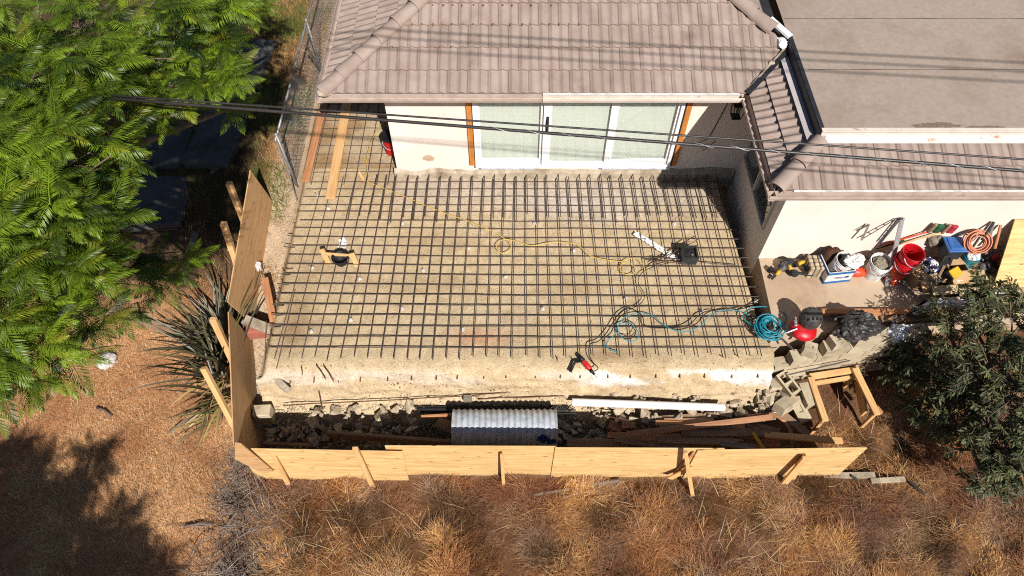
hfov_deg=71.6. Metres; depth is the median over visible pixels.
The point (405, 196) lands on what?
dowel
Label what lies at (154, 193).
paving slab
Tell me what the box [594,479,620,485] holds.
stick
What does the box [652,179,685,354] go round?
rebar
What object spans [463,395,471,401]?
timber block
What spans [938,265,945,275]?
offcut
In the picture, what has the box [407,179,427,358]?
rebar
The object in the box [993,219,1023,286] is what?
plywood sheet
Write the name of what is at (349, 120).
rebar
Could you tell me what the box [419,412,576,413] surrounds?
steel pipe
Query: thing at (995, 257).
red rag
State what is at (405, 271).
rebar
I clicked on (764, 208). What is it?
window
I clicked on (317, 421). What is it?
concrete chunk
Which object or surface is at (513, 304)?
rebar
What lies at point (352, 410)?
concrete chunk
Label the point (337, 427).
concrete chunk
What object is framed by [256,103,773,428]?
building pad
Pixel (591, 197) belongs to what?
dowel
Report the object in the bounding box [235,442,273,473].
plywood offcut
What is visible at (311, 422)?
concrete chunk
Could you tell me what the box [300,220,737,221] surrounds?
rebar
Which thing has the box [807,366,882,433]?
sawhorse
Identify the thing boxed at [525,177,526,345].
rebar
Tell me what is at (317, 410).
concrete chunk
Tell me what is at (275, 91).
weedy grass
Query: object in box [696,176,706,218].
dowel
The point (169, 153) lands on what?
paving slab
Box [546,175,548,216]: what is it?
dowel
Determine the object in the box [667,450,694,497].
timber brace
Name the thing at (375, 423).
concrete chunk
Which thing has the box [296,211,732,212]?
rebar
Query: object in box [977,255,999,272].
black bag
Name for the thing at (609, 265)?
rebar
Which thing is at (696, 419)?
board
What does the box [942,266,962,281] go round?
tool case
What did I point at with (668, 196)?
dowel
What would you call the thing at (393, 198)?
dowel
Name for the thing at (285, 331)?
rebar
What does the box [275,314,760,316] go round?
rebar
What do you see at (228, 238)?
timber stake
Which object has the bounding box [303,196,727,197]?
rebar
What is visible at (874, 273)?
bucket
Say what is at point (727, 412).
concrete chunk
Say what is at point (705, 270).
rebar
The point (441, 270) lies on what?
rebar
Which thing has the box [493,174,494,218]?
dowel
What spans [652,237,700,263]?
loose rebar
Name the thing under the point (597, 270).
rebar
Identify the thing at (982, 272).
cardboard box
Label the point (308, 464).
plywood sheet
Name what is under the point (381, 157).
rebar
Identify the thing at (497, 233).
extension cord
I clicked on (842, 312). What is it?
beam
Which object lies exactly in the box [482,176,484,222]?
dowel
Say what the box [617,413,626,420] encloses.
concrete chunk
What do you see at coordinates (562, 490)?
stick
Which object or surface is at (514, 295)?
rebar
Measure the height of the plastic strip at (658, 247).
0.049 m
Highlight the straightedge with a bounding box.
[884,217,904,285]
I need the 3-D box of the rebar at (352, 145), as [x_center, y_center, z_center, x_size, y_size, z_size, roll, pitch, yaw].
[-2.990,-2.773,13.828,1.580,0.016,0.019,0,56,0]
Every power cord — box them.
[588,300,758,372]
[614,260,678,335]
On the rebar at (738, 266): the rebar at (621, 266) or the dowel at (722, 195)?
the dowel at (722, 195)
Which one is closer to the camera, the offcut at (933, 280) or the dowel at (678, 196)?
the offcut at (933, 280)
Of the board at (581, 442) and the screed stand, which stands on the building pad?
the screed stand
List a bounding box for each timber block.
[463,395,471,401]
[607,420,621,431]
[621,420,634,430]
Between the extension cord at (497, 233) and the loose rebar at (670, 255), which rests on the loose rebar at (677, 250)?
the loose rebar at (670, 255)
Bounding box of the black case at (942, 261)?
[938,256,952,272]
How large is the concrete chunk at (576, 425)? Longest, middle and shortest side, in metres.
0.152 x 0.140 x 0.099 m
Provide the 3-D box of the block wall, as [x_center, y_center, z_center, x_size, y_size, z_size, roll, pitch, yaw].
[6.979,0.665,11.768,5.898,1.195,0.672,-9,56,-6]
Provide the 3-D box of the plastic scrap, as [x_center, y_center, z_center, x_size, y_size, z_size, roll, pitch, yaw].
[-2.991,-0.794,12.485,0.173,0.045,0.262,0,56,0]
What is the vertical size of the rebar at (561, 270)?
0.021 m
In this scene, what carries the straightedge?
on the patio
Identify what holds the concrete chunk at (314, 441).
on the gravel at (289, 409)
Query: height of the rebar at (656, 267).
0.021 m
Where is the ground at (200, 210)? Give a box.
[0,0,1023,575]
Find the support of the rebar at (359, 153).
on the building pad
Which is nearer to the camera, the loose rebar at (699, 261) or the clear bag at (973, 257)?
the clear bag at (973, 257)
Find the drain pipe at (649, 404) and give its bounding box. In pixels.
[572,398,724,410]
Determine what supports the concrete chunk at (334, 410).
on the gravel at (289, 409)
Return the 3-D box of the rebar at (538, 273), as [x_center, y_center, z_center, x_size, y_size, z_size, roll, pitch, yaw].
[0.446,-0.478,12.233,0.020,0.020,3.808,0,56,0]
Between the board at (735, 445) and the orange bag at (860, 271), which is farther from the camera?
the orange bag at (860, 271)
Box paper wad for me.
[915,270,933,278]
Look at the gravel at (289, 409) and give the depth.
11.60 m
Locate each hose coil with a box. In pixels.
[742,306,786,340]
[961,229,992,254]
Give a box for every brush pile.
[145,469,308,575]
[195,434,275,517]
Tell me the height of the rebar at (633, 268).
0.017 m
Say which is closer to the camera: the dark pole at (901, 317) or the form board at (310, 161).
the dark pole at (901, 317)
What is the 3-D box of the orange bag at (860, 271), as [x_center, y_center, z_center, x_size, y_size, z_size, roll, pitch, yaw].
[5.707,-0.268,11.798,0.404,0.186,0.207,0,56,0]
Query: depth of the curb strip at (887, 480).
11.09 m
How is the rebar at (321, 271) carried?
on the rebar at (514, 336)
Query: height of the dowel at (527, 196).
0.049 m
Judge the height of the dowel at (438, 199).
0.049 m
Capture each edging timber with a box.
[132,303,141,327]
[139,319,204,338]
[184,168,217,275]
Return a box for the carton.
[820,255,855,283]
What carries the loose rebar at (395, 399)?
on the building pad
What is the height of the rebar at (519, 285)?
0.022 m
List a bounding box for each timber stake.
[200,366,231,428]
[209,317,229,362]
[220,221,235,263]
[225,181,242,221]
[271,455,290,485]
[352,447,374,486]
[500,453,504,486]
[780,456,809,484]
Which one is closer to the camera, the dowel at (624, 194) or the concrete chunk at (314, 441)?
the concrete chunk at (314, 441)
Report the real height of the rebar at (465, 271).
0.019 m
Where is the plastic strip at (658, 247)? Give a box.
[633,231,677,259]
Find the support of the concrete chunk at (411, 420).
on the concrete chunk at (411, 427)
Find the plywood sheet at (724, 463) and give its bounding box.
[683,447,866,478]
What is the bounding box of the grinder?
[790,269,812,276]
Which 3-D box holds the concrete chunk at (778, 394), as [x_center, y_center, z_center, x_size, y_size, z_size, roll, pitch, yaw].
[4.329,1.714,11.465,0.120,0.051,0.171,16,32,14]
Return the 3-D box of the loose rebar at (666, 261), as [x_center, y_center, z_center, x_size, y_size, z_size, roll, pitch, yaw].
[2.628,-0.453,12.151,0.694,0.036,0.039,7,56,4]
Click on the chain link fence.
(299, 79)
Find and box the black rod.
[909,481,924,494]
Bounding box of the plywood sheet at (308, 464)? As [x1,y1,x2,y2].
[248,448,408,479]
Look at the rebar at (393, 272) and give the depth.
12.05 m
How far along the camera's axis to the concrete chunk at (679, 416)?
11.26 m
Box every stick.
[534,488,569,495]
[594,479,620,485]
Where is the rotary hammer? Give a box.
[569,355,596,377]
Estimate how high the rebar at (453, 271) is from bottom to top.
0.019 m
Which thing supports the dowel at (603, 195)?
on the rebar at (609, 265)
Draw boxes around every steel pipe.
[414,406,568,406]
[415,407,566,408]
[416,409,575,410]
[418,411,570,411]
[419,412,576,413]
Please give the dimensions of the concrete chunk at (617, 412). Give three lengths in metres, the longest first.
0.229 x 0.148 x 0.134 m
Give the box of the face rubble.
[268,383,762,428]
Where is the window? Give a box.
[743,135,776,229]
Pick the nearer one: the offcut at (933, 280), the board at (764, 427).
the board at (764, 427)
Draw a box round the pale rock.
[95,351,117,370]
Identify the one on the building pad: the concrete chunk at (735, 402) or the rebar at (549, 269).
the concrete chunk at (735, 402)
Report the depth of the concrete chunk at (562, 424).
11.62 m
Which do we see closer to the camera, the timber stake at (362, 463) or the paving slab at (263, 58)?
the timber stake at (362, 463)
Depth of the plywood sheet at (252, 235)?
12.16 m
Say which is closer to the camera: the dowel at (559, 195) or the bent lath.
the bent lath
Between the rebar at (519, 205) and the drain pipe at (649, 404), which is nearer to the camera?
the drain pipe at (649, 404)
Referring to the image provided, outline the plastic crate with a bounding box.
[679,245,698,264]
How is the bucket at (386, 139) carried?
on the rebar
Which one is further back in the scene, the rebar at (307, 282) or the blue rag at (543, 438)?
the rebar at (307, 282)
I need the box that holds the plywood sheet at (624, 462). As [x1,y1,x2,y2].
[551,447,724,476]
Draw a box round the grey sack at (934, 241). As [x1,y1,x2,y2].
[926,235,945,246]
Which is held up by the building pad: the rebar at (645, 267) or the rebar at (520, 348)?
the rebar at (520, 348)
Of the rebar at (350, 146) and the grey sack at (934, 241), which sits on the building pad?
the rebar at (350, 146)
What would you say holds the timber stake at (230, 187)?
on the ground at (200, 210)
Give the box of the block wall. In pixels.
[772,296,1023,379]
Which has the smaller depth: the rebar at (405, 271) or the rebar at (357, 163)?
the rebar at (405, 271)
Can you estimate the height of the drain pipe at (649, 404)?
0.174 m
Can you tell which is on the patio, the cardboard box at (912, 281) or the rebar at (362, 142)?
the cardboard box at (912, 281)
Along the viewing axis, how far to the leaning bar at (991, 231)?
11.31 m
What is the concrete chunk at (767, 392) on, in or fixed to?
on the concrete chunk at (770, 400)
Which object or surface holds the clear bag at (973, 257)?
in the bucket at (966, 261)
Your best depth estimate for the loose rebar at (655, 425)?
11.20 m
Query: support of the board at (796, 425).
on the concrete block at (782, 406)
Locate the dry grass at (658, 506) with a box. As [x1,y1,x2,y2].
[223,373,1023,575]
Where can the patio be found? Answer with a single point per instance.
(788, 295)
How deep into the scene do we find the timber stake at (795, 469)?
10.57 m
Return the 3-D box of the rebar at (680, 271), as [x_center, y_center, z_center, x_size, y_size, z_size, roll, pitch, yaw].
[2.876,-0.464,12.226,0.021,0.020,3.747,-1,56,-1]
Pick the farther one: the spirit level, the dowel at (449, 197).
the dowel at (449, 197)
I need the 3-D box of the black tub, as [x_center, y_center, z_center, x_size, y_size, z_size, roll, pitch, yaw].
[-2.931,-0.498,12.136,0.300,0.196,0.300,0,56,0]
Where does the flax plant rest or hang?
on the ground at (200, 210)
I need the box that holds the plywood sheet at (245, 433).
[228,312,258,447]
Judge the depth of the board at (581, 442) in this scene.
11.21 m
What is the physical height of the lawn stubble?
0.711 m
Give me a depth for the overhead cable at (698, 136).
5.47 m
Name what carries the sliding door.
in the house
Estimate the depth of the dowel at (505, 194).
13.03 m
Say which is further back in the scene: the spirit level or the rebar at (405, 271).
the rebar at (405, 271)
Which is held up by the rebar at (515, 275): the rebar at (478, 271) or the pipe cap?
the rebar at (478, 271)
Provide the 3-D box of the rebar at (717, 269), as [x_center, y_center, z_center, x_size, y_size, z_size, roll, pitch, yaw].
[3.499,-0.488,12.240,0.022,0.018,3.778,-1,56,-1]
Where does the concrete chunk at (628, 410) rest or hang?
on the concrete chunk at (617, 412)
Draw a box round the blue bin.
[938,237,967,258]
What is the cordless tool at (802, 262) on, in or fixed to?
on the spacer tray
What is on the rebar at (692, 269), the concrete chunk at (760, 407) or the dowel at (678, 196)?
the dowel at (678, 196)
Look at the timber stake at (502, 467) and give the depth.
10.61 m
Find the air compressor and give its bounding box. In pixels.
[786,307,823,343]
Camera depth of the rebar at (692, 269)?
12.02 m
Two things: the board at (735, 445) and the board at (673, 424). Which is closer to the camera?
the board at (735, 445)
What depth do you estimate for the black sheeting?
10.89 m
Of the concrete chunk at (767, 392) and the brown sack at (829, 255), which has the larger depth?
the brown sack at (829, 255)
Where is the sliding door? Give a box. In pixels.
[472,97,685,169]
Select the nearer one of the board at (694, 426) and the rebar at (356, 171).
the board at (694, 426)
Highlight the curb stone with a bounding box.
[273,378,290,392]
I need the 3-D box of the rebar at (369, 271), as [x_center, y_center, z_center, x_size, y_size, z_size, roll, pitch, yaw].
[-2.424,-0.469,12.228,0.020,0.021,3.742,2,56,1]
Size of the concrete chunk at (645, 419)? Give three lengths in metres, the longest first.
0.216 x 0.203 x 0.158 m
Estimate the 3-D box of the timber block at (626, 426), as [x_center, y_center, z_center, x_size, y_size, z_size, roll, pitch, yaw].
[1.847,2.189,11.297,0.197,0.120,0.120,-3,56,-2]
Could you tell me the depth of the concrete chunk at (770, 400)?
11.29 m
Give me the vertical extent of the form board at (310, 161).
0.045 m
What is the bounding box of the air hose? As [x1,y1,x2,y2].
[606,310,748,352]
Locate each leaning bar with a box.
[980,221,994,240]
[984,224,994,253]
[993,225,1001,248]
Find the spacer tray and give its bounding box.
[803,255,824,277]
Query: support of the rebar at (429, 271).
on the rebar at (514, 315)
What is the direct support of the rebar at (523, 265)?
on the building pad
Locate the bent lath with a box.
[747,413,793,446]
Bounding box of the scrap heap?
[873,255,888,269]
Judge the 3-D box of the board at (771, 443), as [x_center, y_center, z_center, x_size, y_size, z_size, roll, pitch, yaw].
[3.110,2.443,11.169,2.183,0.045,0.160,-1,51,0]
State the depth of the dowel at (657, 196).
12.98 m
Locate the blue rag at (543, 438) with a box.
[537,434,555,443]
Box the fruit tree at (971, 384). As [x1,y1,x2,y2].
[875,260,1023,506]
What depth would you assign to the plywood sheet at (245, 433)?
11.16 m
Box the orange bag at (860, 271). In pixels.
[847,267,865,276]
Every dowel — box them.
[347,174,356,219]
[359,175,367,215]
[369,174,377,213]
[380,175,386,219]
[390,174,396,222]
[403,175,408,217]
[413,175,418,220]
[424,174,429,216]
[436,176,440,221]
[447,176,451,218]
[459,178,461,222]
[470,176,472,222]
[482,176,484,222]
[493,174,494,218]
[504,174,505,217]
[516,176,516,221]
[526,175,527,213]
[537,174,538,222]
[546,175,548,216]
[558,174,560,216]
[568,176,571,217]
[579,174,583,219]
[589,175,594,219]
[600,174,605,217]
[610,175,616,222]
[621,174,627,215]
[632,174,639,216]
[643,177,650,215]
[653,175,661,214]
[664,174,672,216]
[673,175,682,216]
[686,174,696,217]
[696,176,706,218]
[706,175,717,217]
[717,176,728,213]
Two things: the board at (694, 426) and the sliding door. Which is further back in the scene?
the sliding door
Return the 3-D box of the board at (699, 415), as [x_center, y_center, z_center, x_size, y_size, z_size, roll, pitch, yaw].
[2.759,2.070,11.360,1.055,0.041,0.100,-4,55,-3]
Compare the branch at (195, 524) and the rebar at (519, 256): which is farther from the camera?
the rebar at (519, 256)
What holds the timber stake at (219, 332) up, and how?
on the ground at (200, 210)
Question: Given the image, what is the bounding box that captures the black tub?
[331,250,348,266]
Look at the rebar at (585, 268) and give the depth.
12.09 m
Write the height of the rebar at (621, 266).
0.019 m
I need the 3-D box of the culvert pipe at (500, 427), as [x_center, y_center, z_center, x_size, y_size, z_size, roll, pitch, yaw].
[-0.115,2.224,11.201,1.630,0.634,0.634,0,56,0]
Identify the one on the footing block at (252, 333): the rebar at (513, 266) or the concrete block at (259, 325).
the concrete block at (259, 325)
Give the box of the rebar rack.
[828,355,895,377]
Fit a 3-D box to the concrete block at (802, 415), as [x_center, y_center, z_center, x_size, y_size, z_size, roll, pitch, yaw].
[4.638,1.972,11.456,0.190,0.190,0.392,-23,63,5]
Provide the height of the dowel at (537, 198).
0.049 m
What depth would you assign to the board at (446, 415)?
11.31 m
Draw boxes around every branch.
[96,406,111,416]
[168,416,192,433]
[184,523,212,527]
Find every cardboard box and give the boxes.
[904,264,937,289]
[919,271,957,294]
[938,257,970,283]
[951,270,988,296]
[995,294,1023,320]
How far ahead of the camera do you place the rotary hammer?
11.10 m
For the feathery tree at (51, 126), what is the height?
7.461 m
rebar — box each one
[264,347,776,348]
[269,325,768,327]
[269,336,767,337]
[274,178,323,358]
[274,303,754,306]
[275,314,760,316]
[276,290,294,368]
[277,293,758,296]
[278,283,758,286]
[282,273,752,276]
[283,391,529,405]
[284,263,750,267]
[288,200,327,357]
[288,254,750,257]
[292,236,741,239]
[292,245,745,248]
[294,227,739,229]
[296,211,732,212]
[300,204,729,205]
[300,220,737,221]
[301,177,343,357]
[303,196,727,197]
[311,104,328,183]
[312,171,393,172]
[314,163,395,163]
[314,177,355,356]
[316,153,386,154]
[318,145,382,145]
[320,181,721,182]
[322,103,338,180]
[324,120,368,120]
[327,182,365,360]
[340,179,375,357]
[344,104,358,183]
[354,180,385,356]
[355,104,368,183]
[365,188,721,189]
[366,103,379,178]
[367,176,395,357]
[377,118,386,182]
[381,179,407,357]
[393,179,416,358]
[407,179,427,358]
[419,177,439,359]
[432,178,449,359]
[446,179,460,358]
[459,176,471,359]
[473,180,483,356]
[478,395,563,399]
[486,179,493,356]
[499,177,504,356]
[512,176,515,355]
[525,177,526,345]
[536,186,539,356]
[545,177,552,358]
[557,179,565,357]
[567,179,579,353]
[578,180,593,355]
[588,180,606,355]
[599,176,619,356]
[608,416,764,442]
[609,176,632,356]
[620,176,646,357]
[631,176,658,355]
[641,177,671,355]
[645,259,685,263]
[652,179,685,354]
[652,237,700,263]
[654,241,688,266]
[654,257,740,266]
[663,181,698,356]
[672,177,711,354]
[685,179,725,357]
[695,178,737,356]
[705,179,750,355]
[716,179,761,355]
[788,360,849,374]
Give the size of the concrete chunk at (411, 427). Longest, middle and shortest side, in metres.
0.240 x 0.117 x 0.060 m
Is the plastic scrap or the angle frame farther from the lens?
the plastic scrap
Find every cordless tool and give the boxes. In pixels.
[767,266,781,279]
[783,257,797,272]
[793,260,808,271]
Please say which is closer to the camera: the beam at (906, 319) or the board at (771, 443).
the board at (771, 443)
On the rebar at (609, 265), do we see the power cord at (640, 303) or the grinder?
the power cord at (640, 303)
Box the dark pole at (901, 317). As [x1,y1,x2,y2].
[891,309,917,322]
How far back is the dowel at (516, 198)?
12.96 m
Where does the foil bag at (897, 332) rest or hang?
on the block wall
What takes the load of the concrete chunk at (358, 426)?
on the concrete chunk
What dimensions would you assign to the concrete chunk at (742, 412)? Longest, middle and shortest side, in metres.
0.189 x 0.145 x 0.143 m
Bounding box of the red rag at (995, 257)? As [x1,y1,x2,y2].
[991,255,999,260]
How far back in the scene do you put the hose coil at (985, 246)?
11.29 m
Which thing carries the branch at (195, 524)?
on the brush pile at (233, 572)
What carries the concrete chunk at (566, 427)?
on the gravel at (289, 409)
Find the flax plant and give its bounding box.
[121,259,264,454]
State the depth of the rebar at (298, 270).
12.10 m
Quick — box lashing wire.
[493,127,1023,170]
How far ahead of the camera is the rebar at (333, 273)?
11.99 m
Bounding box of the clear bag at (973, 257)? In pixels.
[964,252,980,261]
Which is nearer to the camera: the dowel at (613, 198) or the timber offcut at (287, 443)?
the timber offcut at (287, 443)
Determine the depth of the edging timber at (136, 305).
12.40 m
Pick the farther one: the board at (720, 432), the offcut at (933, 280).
the offcut at (933, 280)
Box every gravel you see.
[254,181,299,427]
[265,402,768,449]
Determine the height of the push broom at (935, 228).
0.709 m
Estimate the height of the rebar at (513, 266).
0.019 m
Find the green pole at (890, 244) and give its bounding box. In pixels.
[876,240,904,248]
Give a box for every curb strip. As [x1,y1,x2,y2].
[823,472,875,478]
[869,476,905,483]
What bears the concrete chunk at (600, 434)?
on the ground at (200, 210)
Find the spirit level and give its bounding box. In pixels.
[751,432,764,448]
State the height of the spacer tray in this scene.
0.268 m
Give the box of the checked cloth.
[921,257,939,274]
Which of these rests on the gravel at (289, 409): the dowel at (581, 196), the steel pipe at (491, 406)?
the steel pipe at (491, 406)
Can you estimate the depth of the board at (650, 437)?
11.05 m
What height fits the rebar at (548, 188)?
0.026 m
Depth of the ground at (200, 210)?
11.46 m
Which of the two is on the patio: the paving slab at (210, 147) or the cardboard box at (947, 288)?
the cardboard box at (947, 288)
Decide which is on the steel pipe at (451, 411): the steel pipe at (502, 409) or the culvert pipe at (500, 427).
the steel pipe at (502, 409)
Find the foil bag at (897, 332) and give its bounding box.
[887,323,909,343]
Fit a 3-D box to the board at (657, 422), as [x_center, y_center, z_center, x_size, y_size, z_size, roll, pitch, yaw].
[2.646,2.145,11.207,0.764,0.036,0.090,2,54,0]
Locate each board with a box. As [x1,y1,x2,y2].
[302,103,327,181]
[325,103,351,198]
[326,430,451,444]
[421,413,451,418]
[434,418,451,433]
[567,438,627,446]
[607,432,680,438]
[614,434,687,447]
[625,414,772,437]
[640,437,779,447]
[642,434,743,441]
[651,412,717,422]
[655,420,700,425]
[657,437,737,445]
[659,423,736,428]
[664,418,713,421]
[681,429,771,436]
[720,441,756,448]
[726,427,759,430]
[747,423,779,432]
[764,432,842,443]
[782,413,811,434]
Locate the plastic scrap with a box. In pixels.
[338,237,346,248]
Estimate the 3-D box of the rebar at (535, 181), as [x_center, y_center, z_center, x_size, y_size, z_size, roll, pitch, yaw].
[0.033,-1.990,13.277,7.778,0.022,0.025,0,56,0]
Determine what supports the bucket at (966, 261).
on the cardboard box at (960, 263)
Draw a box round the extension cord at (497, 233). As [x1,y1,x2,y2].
[362,117,644,274]
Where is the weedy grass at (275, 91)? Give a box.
[157,0,331,292]
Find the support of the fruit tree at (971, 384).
on the ground at (200, 210)
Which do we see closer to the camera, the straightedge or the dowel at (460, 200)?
the straightedge
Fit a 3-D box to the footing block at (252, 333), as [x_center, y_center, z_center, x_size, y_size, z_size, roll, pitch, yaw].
[-4.285,0.714,11.979,0.340,0.240,0.200,-7,56,-5]
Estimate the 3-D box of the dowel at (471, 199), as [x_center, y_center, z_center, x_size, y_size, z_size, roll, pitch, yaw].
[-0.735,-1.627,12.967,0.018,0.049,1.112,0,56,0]
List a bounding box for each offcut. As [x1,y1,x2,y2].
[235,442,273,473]
[261,277,275,323]
[263,441,310,446]
[911,265,921,272]
[917,277,942,282]
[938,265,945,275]
[952,279,971,283]
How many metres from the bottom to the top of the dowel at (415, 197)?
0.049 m
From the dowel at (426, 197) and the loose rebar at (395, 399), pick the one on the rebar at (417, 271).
the dowel at (426, 197)
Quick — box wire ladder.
[876,218,897,243]
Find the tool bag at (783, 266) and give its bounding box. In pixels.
[777,258,794,271]
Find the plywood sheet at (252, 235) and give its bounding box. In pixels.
[227,170,272,316]
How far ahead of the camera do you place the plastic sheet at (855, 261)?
11.36 m
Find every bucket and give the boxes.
[381,129,393,155]
[827,251,850,272]
[864,252,892,281]
[883,265,911,284]
[892,251,917,273]
[896,243,925,272]
[961,254,980,269]
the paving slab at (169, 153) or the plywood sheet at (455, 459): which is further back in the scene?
the paving slab at (169, 153)
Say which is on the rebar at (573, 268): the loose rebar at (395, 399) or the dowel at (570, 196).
the dowel at (570, 196)
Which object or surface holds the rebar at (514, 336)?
on the building pad
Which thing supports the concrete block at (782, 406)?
on the concrete block at (802, 415)
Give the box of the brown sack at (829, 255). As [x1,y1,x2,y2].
[821,247,841,264]
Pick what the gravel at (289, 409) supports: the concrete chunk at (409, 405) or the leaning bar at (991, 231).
the concrete chunk at (409, 405)
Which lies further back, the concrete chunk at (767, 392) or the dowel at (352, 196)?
the dowel at (352, 196)
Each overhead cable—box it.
[110,94,1023,159]
[110,97,1023,172]
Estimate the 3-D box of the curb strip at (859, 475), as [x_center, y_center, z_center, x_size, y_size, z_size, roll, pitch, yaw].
[5.291,2.946,11.161,0.819,0.060,0.090,-1,56,0]
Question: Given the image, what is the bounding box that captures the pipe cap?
[255,262,261,270]
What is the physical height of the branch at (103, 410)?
0.059 m
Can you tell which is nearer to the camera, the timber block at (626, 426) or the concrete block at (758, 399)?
the timber block at (626, 426)
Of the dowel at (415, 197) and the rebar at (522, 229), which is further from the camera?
the dowel at (415, 197)
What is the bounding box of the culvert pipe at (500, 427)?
[451,409,557,446]
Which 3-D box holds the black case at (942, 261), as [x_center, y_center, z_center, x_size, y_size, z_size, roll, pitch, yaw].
[7.040,-0.411,11.531,0.160,0.217,0.294,24,59,16]
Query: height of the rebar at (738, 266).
0.021 m
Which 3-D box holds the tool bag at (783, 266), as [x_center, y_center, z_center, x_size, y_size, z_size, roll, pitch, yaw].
[4.569,-0.385,11.860,0.341,0.234,0.191,-25,59,-16]
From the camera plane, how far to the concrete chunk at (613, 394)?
11.42 m
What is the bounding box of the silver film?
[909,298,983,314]
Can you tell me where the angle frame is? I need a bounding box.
[856,224,869,240]
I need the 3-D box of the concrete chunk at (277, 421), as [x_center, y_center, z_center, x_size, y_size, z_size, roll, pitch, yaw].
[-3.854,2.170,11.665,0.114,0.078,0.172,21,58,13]
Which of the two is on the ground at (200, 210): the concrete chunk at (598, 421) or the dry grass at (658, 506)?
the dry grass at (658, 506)
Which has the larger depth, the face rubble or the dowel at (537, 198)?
the dowel at (537, 198)
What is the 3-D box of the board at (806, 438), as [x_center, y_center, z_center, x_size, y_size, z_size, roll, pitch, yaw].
[4.521,2.327,11.028,1.196,0.045,0.100,4,53,3]
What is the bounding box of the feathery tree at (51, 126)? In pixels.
[0,0,282,438]
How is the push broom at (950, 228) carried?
attached to the house
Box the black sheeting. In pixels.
[831,309,886,342]
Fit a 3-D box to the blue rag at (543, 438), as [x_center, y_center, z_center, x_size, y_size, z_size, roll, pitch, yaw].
[0.534,2.333,10.922,0.301,0.203,0.108,5,56,3]
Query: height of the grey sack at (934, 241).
0.299 m
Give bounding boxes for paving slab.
[79,176,188,231]
[86,128,193,173]
[182,109,252,168]
[203,39,277,106]
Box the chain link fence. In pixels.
[274,0,335,200]
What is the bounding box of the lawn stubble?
[0,278,252,575]
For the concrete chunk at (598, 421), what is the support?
on the gravel at (289, 409)
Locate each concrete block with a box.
[241,315,272,333]
[754,390,780,405]
[769,378,790,393]
[772,395,799,416]
[774,370,800,396]
[780,369,805,380]
[791,396,811,423]
[797,382,815,409]
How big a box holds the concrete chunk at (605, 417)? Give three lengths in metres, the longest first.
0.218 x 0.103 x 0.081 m
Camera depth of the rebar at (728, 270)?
12.09 m
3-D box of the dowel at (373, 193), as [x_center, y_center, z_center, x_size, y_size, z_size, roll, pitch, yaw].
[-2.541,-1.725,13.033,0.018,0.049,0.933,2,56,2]
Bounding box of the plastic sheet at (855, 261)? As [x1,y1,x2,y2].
[843,253,865,268]
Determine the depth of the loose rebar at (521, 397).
11.49 m
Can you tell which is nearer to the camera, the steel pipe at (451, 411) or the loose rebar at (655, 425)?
the loose rebar at (655, 425)
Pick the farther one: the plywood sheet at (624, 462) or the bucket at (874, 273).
the bucket at (874, 273)
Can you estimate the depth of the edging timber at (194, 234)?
12.92 m
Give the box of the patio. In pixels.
[747,258,1023,356]
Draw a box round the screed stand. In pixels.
[319,248,359,266]
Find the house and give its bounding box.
[315,0,1023,281]
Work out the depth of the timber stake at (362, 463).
10.50 m
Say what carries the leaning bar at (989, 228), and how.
on the hose coil at (985, 246)
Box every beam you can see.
[820,309,954,316]
[879,315,949,322]
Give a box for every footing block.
[246,321,267,339]
[252,404,275,423]
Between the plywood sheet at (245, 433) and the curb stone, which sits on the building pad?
the curb stone
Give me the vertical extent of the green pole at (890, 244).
0.276 m
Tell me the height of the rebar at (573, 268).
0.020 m
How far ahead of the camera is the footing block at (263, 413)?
11.36 m
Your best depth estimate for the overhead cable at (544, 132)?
5.43 m
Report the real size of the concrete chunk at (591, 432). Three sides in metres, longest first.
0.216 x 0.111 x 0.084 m
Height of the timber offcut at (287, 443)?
0.030 m
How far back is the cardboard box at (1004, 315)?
11.36 m
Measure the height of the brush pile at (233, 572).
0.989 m
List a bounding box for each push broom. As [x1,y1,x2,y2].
[878,224,958,249]
[880,223,944,245]
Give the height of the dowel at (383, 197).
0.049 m
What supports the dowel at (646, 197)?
on the rebar at (656, 267)
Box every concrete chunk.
[265,428,273,435]
[275,416,282,424]
[282,427,291,435]
[291,423,296,432]
[305,416,316,428]
[307,432,317,437]
[308,436,320,446]
[310,416,318,429]
[313,407,320,414]
[329,405,340,414]
[333,423,341,430]
[347,406,357,413]
[355,423,362,429]
[372,420,381,425]
[374,410,386,421]
[380,405,390,418]
[390,405,398,412]
[404,423,417,431]
[405,399,413,414]
[405,416,416,424]
[558,420,566,427]
[562,424,571,431]
[573,421,580,429]
[588,414,597,420]
[588,429,595,435]
[595,418,605,428]
[597,431,607,437]
[601,412,608,424]
[609,391,616,396]
[613,408,626,415]
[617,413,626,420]
[625,408,632,414]
[628,416,638,422]
[639,408,651,420]
[641,413,653,423]
[675,412,682,419]
[686,410,696,415]
[717,409,731,417]
[730,399,742,406]
[738,407,748,416]
[758,404,765,410]
[762,396,773,405]
[763,389,771,396]
[776,391,783,397]
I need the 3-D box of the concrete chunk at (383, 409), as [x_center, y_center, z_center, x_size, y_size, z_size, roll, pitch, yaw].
[-2.061,2.009,11.484,0.126,0.064,0.255,-13,73,-26]
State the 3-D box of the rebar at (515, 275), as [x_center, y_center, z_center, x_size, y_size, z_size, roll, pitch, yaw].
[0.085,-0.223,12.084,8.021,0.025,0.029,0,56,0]
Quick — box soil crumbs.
[259,179,761,378]
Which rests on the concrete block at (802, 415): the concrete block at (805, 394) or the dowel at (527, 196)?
the concrete block at (805, 394)

